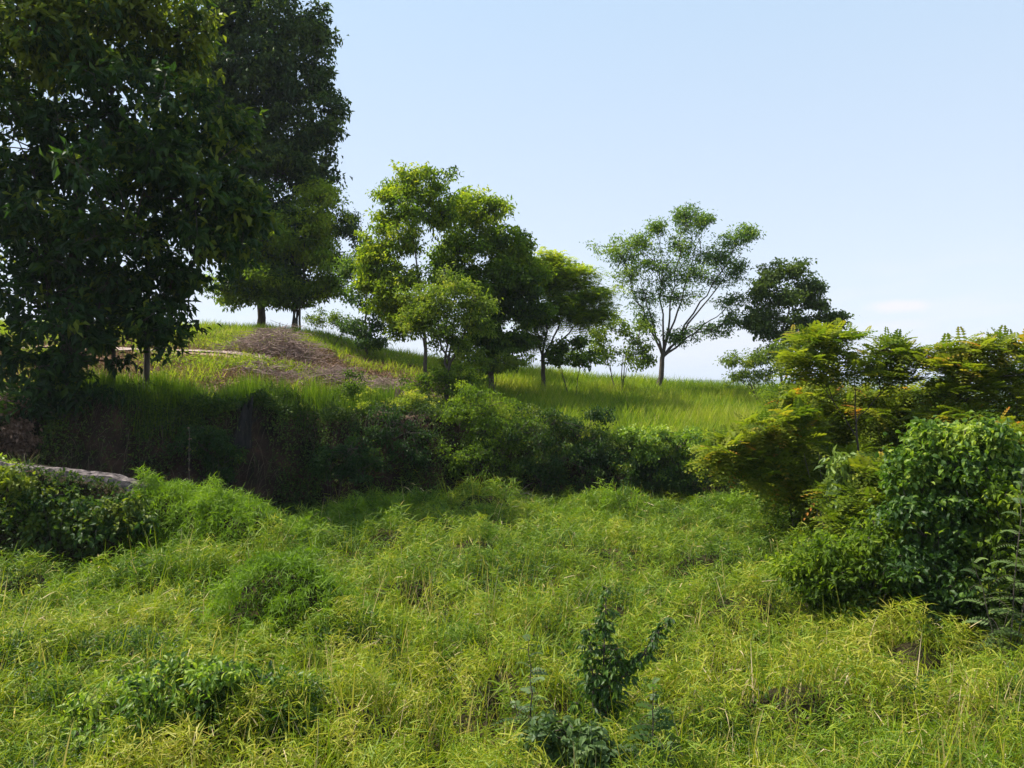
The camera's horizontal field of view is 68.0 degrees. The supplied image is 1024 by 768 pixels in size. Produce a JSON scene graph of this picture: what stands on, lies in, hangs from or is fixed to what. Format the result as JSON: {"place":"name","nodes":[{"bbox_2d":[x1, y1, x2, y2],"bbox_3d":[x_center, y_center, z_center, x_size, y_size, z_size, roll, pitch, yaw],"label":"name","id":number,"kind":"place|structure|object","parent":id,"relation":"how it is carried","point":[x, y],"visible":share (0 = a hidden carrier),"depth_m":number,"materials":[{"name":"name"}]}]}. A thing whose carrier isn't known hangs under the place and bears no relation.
{"place":"outdoors","nodes":[
{"label":"outdoors","id":0,"kind":"place"},
{"bbox_2d":[24,347,273,357],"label":"dirt path","id":1,"kind":"structure","parent":0,"point":[223,351],"depth_m":40.58,"materials":[{"name":"beige soil"}]},
{"bbox_2d":[187,427,191,482],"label":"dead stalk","id":2,"kind":"object","parent":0,"point":[189,460],"visible":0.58,"depth_m":24.50,"materials":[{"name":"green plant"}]},
{"bbox_2d":[0,328,1023,767],"bbox_3d":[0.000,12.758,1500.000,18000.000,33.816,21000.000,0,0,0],"label":"ground","id":3,"kind":"structure","parent":0,"point":[248,478],"depth_m":19.87,"materials":[{"name":"soil"}]},
{"bbox_2d":[0,393,43,462],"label":"reddish shrub","id":4,"kind":"object","parent":3,"relation":"on","point":[21,444],"visible":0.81,"depth_m":26.87,"materials":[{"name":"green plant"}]},
{"bbox_2d":[19,570,81,618],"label":"grass clump","id":5,"kind":"object","parent":3,"relation":"on","point":[55,594],"visible":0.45,"depth_m":15.75,"materials":[{"name":"green plant"}]},
{"bbox_2d":[0,459,152,493],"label":"stone ledge","id":6,"kind":"object","parent":3,"relation":"on","point":[125,482],"visible":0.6,"depth_m":20.16,"materials":[{"name":"grey stone"}]},
{"bbox_2d":[0,452,19,463],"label":"creeper patch","id":7,"kind":"object","parent":6,"relation":"on","point":[3,459],"visible":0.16,"depth_m":20.50,"materials":[{"name":"green plant"}]},
{"bbox_2d":[0,460,158,572],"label":"creeper patch","id":8,"kind":"object","parent":3,"relation":"on","point":[125,515],"visible":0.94,"depth_m":18.90,"materials":[{"name":"green plant"}]},
{"bbox_2d":[0,451,166,577],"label":"ledge undergrowth","id":9,"kind":"object","parent":3,"relation":"on","point":[69,475],"visible":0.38,"depth_m":19.59,"materials":[{"name":"green plant"}]},
{"bbox_2d":[64,282,126,380],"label":"slim tree","id":10,"kind":"object","parent":3,"relation":"on","point":[113,350],"visible":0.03,"depth_m":29.52,"materials":[{"name":"green plant"}]},
{"bbox_2d":[35,529,244,618],"bbox_3d":[-7.800,4.291,16.582,4.607,1.916,3.247,0,0,24],"label":"grassy mound","id":11,"kind":"object","parent":3,"relation":"on","point":[181,573],"visible":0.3,"depth_m":16.24,"materials":[{"name":"green plant"}]},
{"bbox_2d":[0,0,285,423],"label":"broadleaf tree","id":12,"kind":"object","parent":3,"relation":"on","point":[53,46],"visible":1,"depth_m":26.95,"materials":[{"name":"green plant"}]},
{"bbox_2d":[121,549,171,619],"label":"grass clump","id":13,"kind":"object","parent":3,"relation":"on","point":[150,590],"visible":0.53,"depth_m":14.44,"materials":[{"name":"green plant"}]},
{"bbox_2d":[124,198,191,389],"bbox_3d":[-14.690,-3.491,30.579,3.384,8.503,2.828,0,0,0],"label":"slim tree","id":14,"kind":"object","parent":3,"relation":"on","point":[146,364],"visible":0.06,"depth_m":30.47,"materials":[{"name":"green plant"}]},
{"bbox_2d":[3,649,345,767],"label":"creeper patch","id":15,"kind":"object","parent":3,"relation":"on","point":[213,675],"visible":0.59,"depth_m":9.51,"materials":[{"name":"green plant"}]},
{"bbox_2d":[158,423,248,487],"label":"bank bush","id":16,"kind":"object","parent":3,"relation":"on","point":[216,439],"visible":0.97,"depth_m":27.98,"materials":[{"name":"green plant"}]},
{"bbox_2d":[113,462,331,569],"bbox_3d":[-7.431,3.637,20.135,5.520,3.190,4.466,0,0,0],"label":"grassy mound","id":17,"kind":"object","parent":3,"relation":"on","point":[187,497],"visible":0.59,"depth_m":19.61,"materials":[{"name":"green plant"}]},
{"bbox_2d":[58,364,398,438],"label":"bank top grass","id":18,"kind":"structure","parent":3,"relation":"on","point":[248,388],"depth_m":30.74,"materials":[{"name":"green plant"}]},
{"bbox_2d":[224,396,258,490],"bbox_3d":[-10.756,2.814,29.598,1.327,4.739,1.853,0,0,0],"label":"charred stump","id":19,"kind":"object","parent":3,"relation":"on","point":[246,416],"visible":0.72,"depth_m":29.37,"materials":[{"name":"brown wood"}]},
{"bbox_2d":[0,330,511,431],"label":"leaf litter","id":20,"kind":"object","parent":3,"relation":"on","point":[280,372],"visible":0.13,"depth_m":38.67,"materials":[{"name":"plant"}]},
{"bbox_2d":[188,354,350,388],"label":"scattered sticks","id":21,"kind":"object","parent":20,"relation":"on","point":[270,372],"visible":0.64,"depth_m":36.55,"materials":[{"name":"brown wood"}]},
{"bbox_2d":[3,330,508,404],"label":"hill weeds","id":22,"kind":"object","parent":3,"relation":"on","point":[184,360],"visible":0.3,"depth_m":37.87,"materials":[{"name":"green plant"}]},
{"bbox_2d":[187,0,354,324],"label":"tall dark tree","id":23,"kind":"object","parent":3,"relation":"on","point":[271,68],"visible":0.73,"depth_m":50.79,"materials":[{"name":"green plant"}]},
{"bbox_2d":[193,321,352,364],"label":"brush pile","id":24,"kind":"object","parent":3,"relation":"on","point":[258,336],"visible":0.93,"depth_m":41.47,"materials":[{"name":"brown wood"}]},
{"bbox_2d":[198,175,360,329],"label":"green tree","id":25,"kind":"object","parent":3,"relation":"on","point":[319,254],"visible":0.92,"depth_m":50.26,"materials":[{"name":"green plant"}]},
{"bbox_2d":[189,537,397,659],"bbox_3d":[-4.004,4.140,14.485,3.932,2.321,3.472,0,0,0],"label":"grassy mound","id":26,"kind":"object","parent":3,"relation":"on","point":[317,575],"visible":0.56,"depth_m":13.78,"materials":[{"name":"green plant"}]},
{"bbox_2d":[291,205,376,327],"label":"open branched tree","id":27,"kind":"object","parent":3,"relation":"on","point":[348,229],"visible":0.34,"depth_m":51.53,"materials":[{"name":"green plant"}]},
{"bbox_2d":[302,307,368,344],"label":"crest bush","id":28,"kind":"object","parent":3,"relation":"on","point":[311,319],"visible":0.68,"depth_m":46.83,"materials":[{"name":"green plant"}]},
{"bbox_2d":[285,362,393,385],"bbox_3d":[-8.782,-0.307,38.632,6.264,1.636,4.829,0,0,-22],"label":"brush pile","id":29,"kind":"object","parent":3,"relation":"on","point":[324,372],"visible":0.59,"depth_m":38.03,"materials":[{"name":"brown wood"}]},
{"bbox_2d":[328,367,377,401],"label":"hill bush","id":30,"kind":"object","parent":3,"relation":"on","point":[348,388],"visible":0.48,"depth_m":32.94,"materials":[{"name":"green plant"}]},
{"bbox_2d":[330,236,394,355],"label":"bushy tree","id":31,"kind":"object","parent":3,"relation":"on","point":[365,339],"visible":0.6,"depth_m":45.63,"materials":[{"name":"green plant"}]},
{"bbox_2d":[319,488,446,532],"bbox_3d":[-4.649,4.602,27.009,5.029,1.960,4.464,0,0,0],"label":"grassy mound","id":32,"kind":"object","parent":3,"relation":"on","point":[370,507],"visible":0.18,"depth_m":26.24,"materials":[{"name":"green plant"}]},
{"bbox_2d":[330,373,443,398],"bbox_3d":[-6.072,0.331,35.701,6.967,1.846,5.373,0,0,0],"label":"brush pile","id":33,"kind":"object","parent":3,"relation":"on","point":[380,382],"visible":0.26,"depth_m":35.72,"materials":[{"name":"brown wood"}]},
{"bbox_2d":[340,384,439,414],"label":"bank bush","id":34,"kind":"object","parent":3,"relation":"on","point":[415,395],"visible":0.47,"depth_m":32.21,"materials":[{"name":"green plant"}]},
{"bbox_2d":[345,399,438,476],"bbox_3d":[-4.688,2.199,30.809,3.959,3.209,2.661,0,0,31],"label":"bank bush","id":35,"kind":"object","parent":3,"relation":"on","point":[416,454],"visible":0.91,"depth_m":30.46,"materials":[{"name":"green plant"}]},
{"bbox_2d":[343,159,465,385],"bbox_3d":[-5.411,-5.402,38.989,6.230,12.033,4.341,0,0,23],"label":"two topped tree","id":36,"kind":"object","parent":3,"relation":"on","point":[403,195],"visible":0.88,"depth_m":38.53,"materials":[{"name":"green plant"}]},
{"bbox_2d":[0,377,869,514],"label":"bushes","id":37,"kind":"object","parent":3,"relation":"on","point":[327,412],"visible":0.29,"depth_m":30.11,"materials":[{"name":"green plant"}]},
{"bbox_2d":[395,360,493,403],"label":"hill bush","id":38,"kind":"object","parent":3,"relation":"on","point":[438,378],"visible":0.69,"depth_m":34.30,"materials":[{"name":"green plant"}]},
{"bbox_2d":[386,262,503,401],"bbox_3d":[-3.044,-2.073,34.513,5.271,6.882,3.259,0,0,13],"label":"young tree","id":39,"kind":"object","parent":3,"relation":"on","point":[420,321],"visible":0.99,"depth_m":34.15,"materials":[{"name":"green plant"}]},
{"bbox_2d":[437,468,460,507],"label":"grass clump","id":40,"kind":"object","parent":3,"relation":"on","point":[448,493],"visible":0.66,"depth_m":28.23,"materials":[{"name":"green plant"}]},
{"bbox_2d":[0,319,931,488],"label":"hill grass","id":41,"kind":"structure","parent":3,"relation":"on","point":[699,406],"depth_m":42.53,"materials":[{"name":"green plant"}]},
{"bbox_2d":[462,473,484,494],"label":"grass clump","id":42,"kind":"object","parent":3,"relation":"on","point":[477,485],"visible":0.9,"depth_m":27.95,"materials":[{"name":"green plant"}]},
{"bbox_2d":[430,380,522,486],"bbox_3d":[-1.423,2.113,30.909,3.819,4.682,2.970,0,0,0],"label":"bank bush","id":43,"kind":"object","parent":3,"relation":"on","point":[452,415],"visible":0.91,"depth_m":30.68,"materials":[{"name":"green plant"}]},
{"bbox_2d":[429,345,537,391],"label":"hill bush","id":44,"kind":"object","parent":3,"relation":"on","point":[510,360],"visible":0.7,"depth_m":38.73,"materials":[{"name":"green plant"}]},
{"bbox_2d":[435,413,541,489],"bbox_3d":[-0.861,3.298,30.405,3.761,4.254,3.221,0,0,33],"label":"bank bush","id":45,"kind":"object","parent":3,"relation":"on","point":[513,445],"visible":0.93,"depth_m":30.36,"materials":[{"name":"green plant"}]},
{"bbox_2d":[421,184,560,390],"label":"dense vine clad tree","id":46,"kind":"object","parent":3,"relation":"on","point":[512,274],"visible":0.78,"depth_m":40.38,"materials":[{"name":"green plant"}]},
{"bbox_2d":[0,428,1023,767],"bbox_3d":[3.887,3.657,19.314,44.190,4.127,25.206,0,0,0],"label":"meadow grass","id":47,"kind":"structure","parent":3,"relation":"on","point":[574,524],"depth_m":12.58,"materials":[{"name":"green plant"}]},
{"bbox_2d":[0,472,1023,767],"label":"long grass","id":48,"kind":"structure","parent":3,"relation":"on","point":[924,644],"depth_m":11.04,"materials":[{"name":"green plant"}]},
{"bbox_2d":[494,483,544,501],"bbox_3d":[0.356,4.657,30.207,3.080,1.407,2.987,0,0,0],"label":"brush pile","id":49,"kind":"object","parent":3,"relation":"on","point":[525,493],"visible":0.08,"depth_m":30.16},
{"bbox_2d":[493,634,563,760],"bbox_3d":[0.296,4.141,9.921,0.973,1.711,0.782,0,0,35],"label":"pinnate weed","id":50,"kind":"object","parent":3,"relation":"on","point":[522,708],"visible":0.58,"depth_m":9.92,"materials":[{"name":"green plant"}]},
{"bbox_2d":[502,402,610,498],"bbox_3d":[1.789,3.101,30.987,4.513,4.721,3.118,0,0,0],"label":"bank bush","id":51,"kind":"object","parent":3,"relation":"on","point":[545,440],"visible":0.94,"depth_m":30.74,"materials":[{"name":"green plant"}]},
{"bbox_2d":[509,246,633,387],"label":"feathery domed tree","id":52,"kind":"object","parent":3,"relation":"on","point":[581,308],"visible":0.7,"depth_m":42.50,"materials":[{"name":"green plant"}]},
{"bbox_2d":[540,332,605,397],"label":"crest shrub","id":53,"kind":"object","parent":3,"relation":"on","point":[555,356],"visible":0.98,"depth_m":41.69,"materials":[{"name":"green plant"}]},
{"bbox_2d":[509,708,646,767],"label":"weed patch","id":54,"kind":"object","parent":3,"relation":"on","point":[583,738],"visible":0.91,"depth_m":8.99,"materials":[{"name":"green plant"}]},
{"bbox_2d":[551,404,639,497],"bbox_3d":[3.147,2.934,31.232,3.336,4.184,2.926,0,0,-14],"label":"bank bush","id":55,"kind":"object","parent":3,"relation":"on","point":[596,414],"visible":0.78,"depth_m":31.15,"materials":[{"name":"green plant"}]},
{"bbox_2d":[546,477,664,526],"bbox_3d":[3.390,4.426,27.469,4.438,2.151,3.836,0,0,0],"label":"grassy mound","id":56,"kind":"object","parent":3,"relation":"on","point":[608,493],"visible":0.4,"depth_m":26.78,"materials":[{"name":"green plant"}]},
{"bbox_2d":[564,308,660,389],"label":"leafy tree","id":57,"kind":"object","parent":3,"relation":"on","point":[629,353],"visible":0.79,"depth_m":45.75,"materials":[{"name":"green plant"}]},
{"bbox_2d":[568,586,675,736],"bbox_3d":[1.455,3.903,10.111,1.464,2.352,0.701,0,0,0],"label":"dark sapling","id":58,"kind":"object","parent":3,"relation":"on","point":[605,680],"visible":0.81,"depth_m":10.07,"materials":[{"name":"green plant"}]},
{"bbox_2d":[611,677,690,767],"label":"pinnate weed","id":59,"kind":"object","parent":3,"relation":"on","point":[665,724],"visible":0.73,"depth_m":9.02,"materials":[{"name":"green plant"}]},
{"bbox_2d":[606,451,714,504],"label":"bank bush","id":60,"kind":"object","parent":3,"relation":"on","point":[651,485],"visible":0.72,"depth_m":30.48,"materials":[{"name":"green plant"}]},
{"bbox_2d":[612,422,709,495],"bbox_3d":[6.077,3.284,30.886,3.984,3.404,3.215,0,0,0],"label":"creeper bush","id":61,"kind":"object","parent":3,"relation":"on","point":[648,450],"visible":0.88,"depth_m":30.62,"materials":[{"name":"green plant"}]},
{"bbox_2d":[579,199,765,389],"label":"umbrella shaped tree","id":62,"kind":"object","parent":3,"relation":"on","point":[716,257],"visible":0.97,"depth_m":48.70,"materials":[{"name":"green plant"}]},
{"bbox_2d":[683,428,760,495],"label":"bank bush","id":63,"kind":"object","parent":3,"relation":"on","point":[709,471],"visible":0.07,"depth_m":30.34,"materials":[{"name":"green plant"}]},
{"bbox_2d":[673,485,816,533],"bbox_3d":[8.756,4.572,26.975,6.302,2.158,4.172,0,0,0],"label":"grassy mound","id":64,"kind":"object","parent":3,"relation":"on","point":[729,500],"visible":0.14,"depth_m":26.43,"materials":[{"name":"green plant"}]},
{"bbox_2d":[714,338,815,403],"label":"pale tree","id":65,"kind":"object","parent":3,"relation":"on","point":[739,376],"visible":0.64,"depth_m":44.70,"materials":[{"name":"green plant"}]},
{"bbox_2d":[749,379,797,439],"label":"green shrub","id":66,"kind":"object","parent":3,"relation":"on","point":[763,397],"visible":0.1,"depth_m":29.14,"materials":[{"name":"green plant"}]},
{"bbox_2d":[684,394,872,530],"bbox_3d":[7.925,2.602,21.554,6.200,4.689,3.035,0,0,0],"label":"feathery sapling","id":67,"kind":"object","parent":3,"relation":"on","point":[778,464],"visible":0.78,"depth_m":21.04,"materials":[{"name":"green plant"}]},
{"bbox_2d":[739,453,831,529],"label":"feathery sapling","id":68,"kind":"object","parent":3,"relation":"on","point":[793,503],"visible":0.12,"depth_m":22.73,"materials":[{"name":"green plant"}]},
{"bbox_2d":[733,257,854,383],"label":"rounded dark tree","id":69,"kind":"object","parent":3,"relation":"on","point":[760,322],"visible":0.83,"depth_m":47.49,"materials":[{"name":"green plant"}]},
{"bbox_2d":[797,631,823,666],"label":"grass clump","id":70,"kind":"object","parent":3,"relation":"on","point":[805,650],"visible":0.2,"depth_m":12.74,"materials":[{"name":"green plant"}]},
{"bbox_2d":[787,512,846,537],"bbox_3d":[11.220,4.415,22.718,6.162,2.299,4.559,0,0,0],"label":"grassy mound","id":71,"kind":"object","parent":3,"relation":"on","point":[799,520],"visible":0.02,"depth_m":22.82,"materials":[{"name":"green plant"}]},
{"bbox_2d":[755,377,919,457],"bbox_3d":[10.918,2.559,25.190,5.885,5.803,3.860,0,0,0],"label":"feathery sapling","id":72,"kind":"object","parent":3,"relation":"on","point":[839,430],"visible":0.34,"depth_m":24.58,"materials":[{"name":"green plant"}]},
{"bbox_2d":[800,459,888,533],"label":"feathery sapling","id":73,"kind":"object","parent":3,"relation":"on","point":[820,494],"visible":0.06,"depth_m":19.59,"materials":[{"name":"green plant"}]},
{"bbox_2d":[814,445,875,535],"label":"broad leaved shrub","id":74,"kind":"object","parent":3,"relation":"on","point":[841,472],"visible":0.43,"depth_m":18.46,"materials":[{"name":"green plant"}]},
{"bbox_2d":[822,616,877,672],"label":"grass clump","id":75,"kind":"object","parent":3,"relation":"on","point":[868,642],"visible":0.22,"depth_m":12.65,"materials":[{"name":"green plant"}]},
{"bbox_2d":[760,317,940,450],"bbox_3d":[9.921,1.292,22.004,5.270,6.451,2.883,0,0,0],"label":"feathery sapling","id":76,"kind":"object","parent":3,"relation":"on","point":[824,339],"visible":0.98,"depth_m":21.70,"materials":[{"name":"green plant"}]},
{"bbox_2d":[760,505,977,649],"bbox_3d":[6.733,3.774,14.419,3.611,2.855,2.156,0,0,0],"label":"dark leafy bush","id":77,"kind":"object","parent":3,"relation":"on","point":[848,565],"visible":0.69,"depth_m":14.31,"materials":[{"name":"green plant"}]},
{"bbox_2d":[809,450,931,540],"bbox_3d":[8.711,3.143,17.875,3.352,3.524,2.813,0,0,0],"label":"feathery sapling","id":78,"kind":"object","parent":3,"relation":"on","point":[866,493],"visible":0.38,"depth_m":17.74,"materials":[{"name":"green plant"}]},
{"bbox_2d":[837,380,974,460],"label":"feathery sapling","id":79,"kind":"object","parent":3,"relation":"on","point":[890,422],"visible":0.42,"depth_m":23.78,"materials":[{"name":"green plant"}]},
{"bbox_2d":[864,410,1023,646],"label":"vine draped bush","id":80,"kind":"object","parent":3,"relation":"on","point":[939,456],"visible":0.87,"depth_m":13.81,"materials":[{"name":"green plant"}]},
{"bbox_2d":[899,325,1023,431],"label":"feathery sapling","id":81,"kind":"object","parent":3,"relation":"on","point":[963,365],"visible":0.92,"depth_m":20.68,"materials":[{"name":"green plant"}]},
{"bbox_2d":[943,458,1023,651],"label":"dark leafy bush","id":82,"kind":"object","parent":3,"relation":"on","point":[1003,492],"visible":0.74,"depth_m":13.37,"materials":[{"name":"green plant"}]},
{"bbox_2d":[954,468,1023,671],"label":"fronded plant","id":83,"kind":"object","parent":3,"relation":"on","point":[1006,630],"visible":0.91,"depth_m":12.63,"materials":[{"name":"green plant"}]},
{"bbox_2d":[957,669,1020,728],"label":"grass clump","id":84,"kind":"object","parent":3,"relation":"on","point":[991,700],"visible":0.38,"depth_m":10.38,"materials":[{"name":"green plant"}]},
{"bbox_2d":[974,407,1023,536],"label":"feathery sapling","id":85,"kind":"object","parent":3,"relation":"on","point":[1019,425],"visible":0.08,"depth_m":18.27,"materials":[{"name":"green plant"}]},
{"bbox_2d":[0,0,1023,380],"label":"sky","id":86,"kind":"structure","parent":0,"point":[879,142],"materials":[{"name":"blue"}]},
{"bbox_2d":[671,377,1011,387],"bbox_3d":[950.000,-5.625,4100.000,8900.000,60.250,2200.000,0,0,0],"label":"hills","id":87,"kind":"structure","parent":0,"point":[775,382],"depth_m":3231.78,"materials":[{"name":"green plant"}]}
]}

